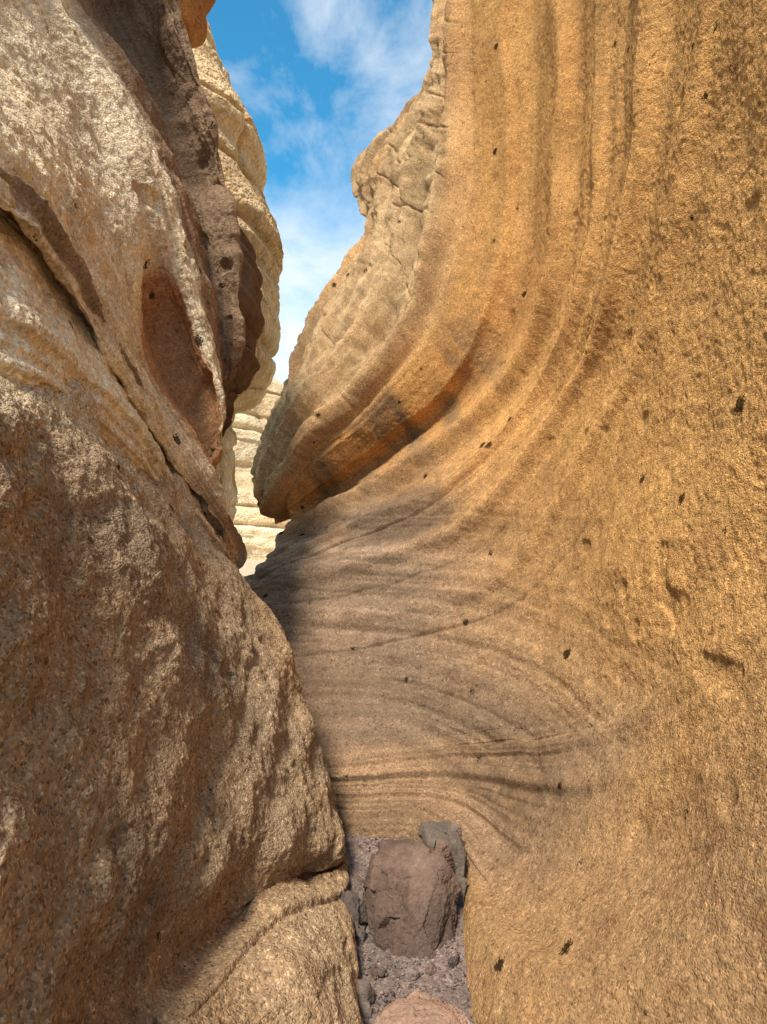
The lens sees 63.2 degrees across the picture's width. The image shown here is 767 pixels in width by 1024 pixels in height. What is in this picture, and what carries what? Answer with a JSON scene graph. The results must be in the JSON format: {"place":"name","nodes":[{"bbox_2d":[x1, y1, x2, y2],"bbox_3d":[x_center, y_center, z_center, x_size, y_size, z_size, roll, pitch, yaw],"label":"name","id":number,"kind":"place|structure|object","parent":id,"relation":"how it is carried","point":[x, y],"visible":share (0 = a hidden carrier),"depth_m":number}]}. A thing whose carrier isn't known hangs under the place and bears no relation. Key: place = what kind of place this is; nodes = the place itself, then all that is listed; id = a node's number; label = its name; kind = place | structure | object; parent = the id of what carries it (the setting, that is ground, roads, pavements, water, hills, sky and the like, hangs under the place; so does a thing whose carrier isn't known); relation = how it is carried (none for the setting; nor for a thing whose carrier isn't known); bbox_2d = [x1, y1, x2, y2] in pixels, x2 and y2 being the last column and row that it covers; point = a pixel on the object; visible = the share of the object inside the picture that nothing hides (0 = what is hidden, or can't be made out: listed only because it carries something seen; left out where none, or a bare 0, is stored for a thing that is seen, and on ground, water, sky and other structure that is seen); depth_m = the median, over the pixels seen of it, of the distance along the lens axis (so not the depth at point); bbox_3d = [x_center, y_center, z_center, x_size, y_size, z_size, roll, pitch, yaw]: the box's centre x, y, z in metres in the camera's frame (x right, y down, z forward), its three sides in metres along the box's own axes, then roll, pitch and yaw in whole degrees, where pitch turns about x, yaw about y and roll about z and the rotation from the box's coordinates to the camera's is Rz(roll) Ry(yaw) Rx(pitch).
{"place":"outdoors","nodes":[
{"label":"outdoors","id":0,"kind":"place"},
{"bbox_2d":[232,377,290,559],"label":"distant cliff","id":1,"kind":"structure","parent":0,"point":[258,532],"depth_m":21.35},
{"bbox_2d":[206,0,432,382],"label":"sky","id":2,"kind":"structure","parent":0,"point":[317,81]},
{"bbox_2d":[239,560,475,1023],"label":"ground","id":3,"kind":"structure","parent":0,"point":[357,880],"depth_m":2.21},
{"bbox_2d":[0,375,362,1023],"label":"canyon wall","id":4,"kind":"structure","parent":3,"relation":"on","point":[172,844],"depth_m":1.61},
{"bbox_2d":[0,0,246,568],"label":"sandstone slab","id":5,"kind":"structure","parent":4,"relation":"on","point":[121,257],"depth_m":2.91},
{"bbox_2d":[178,0,215,48],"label":"rock outcrop","id":6,"kind":"object","parent":5,"relation":"on","point":[195,13],"visible":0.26,"depth_m":5.27},
{"bbox_2d":[222,227,264,436],"bbox_3d":[-1.270,-1.474,4.894,0.617,1.696,1.043,0,0,0],"label":"rock knob","id":7,"kind":"object","parent":4,"relation":"on","point":[250,294],"visible":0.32,"depth_m":4.82},
{"bbox_2d":[192,18,283,521],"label":"rock tower","id":8,"kind":"structure","parent":3,"relation":"on","point":[241,152],"depth_m":9.40},
{"bbox_2d":[340,890,367,945],"bbox_3d":[-0.117,1.546,2.383,0.135,0.177,0.166,0,0,0],"label":"boulder","id":9,"kind":"object","parent":3,"relation":"on","point":[354,903],"visible":0.56,"depth_m":2.36},
{"bbox_2d":[357,979,374,1018],"bbox_3d":[-0.084,1.590,2.031,0.118,0.105,0.130,0,0,0],"label":"boulder","id":10,"kind":"object","parent":3,"relation":"on","point":[366,998],"visible":0.48,"depth_m":2.01},
{"bbox_2d":[345,834,471,1023],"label":"gravel","id":11,"kind":"structure","parent":3,"relation":"on","point":[381,972],"depth_m":2.17},
{"bbox_2d":[362,839,461,959],"bbox_3d":[0.110,1.489,2.421,0.395,0.306,0.390,0,0,0],"label":"boulder","id":12,"kind":"object","parent":3,"relation":"on","point":[412,891],"visible":0.99,"depth_m":2.34},
{"bbox_2d":[372,990,470,1023],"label":"boulder","id":13,"kind":"object","parent":3,"relation":"on","point":[416,1007],"visible":1,"depth_m":1.91},
{"bbox_2d":[418,820,467,907],"bbox_3d":[0.251,1.501,2.681,0.222,0.267,0.346,0,0,0],"label":"boulder","id":14,"kind":"object","parent":3,"relation":"on","point":[449,832],"visible":0.45,"depth_m":2.67},
{"bbox_2d":[244,0,766,1023],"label":"canyon wall","id":15,"kind":"structure","parent":3,"relation":"on","point":[508,578],"depth_m":3.20}
]}

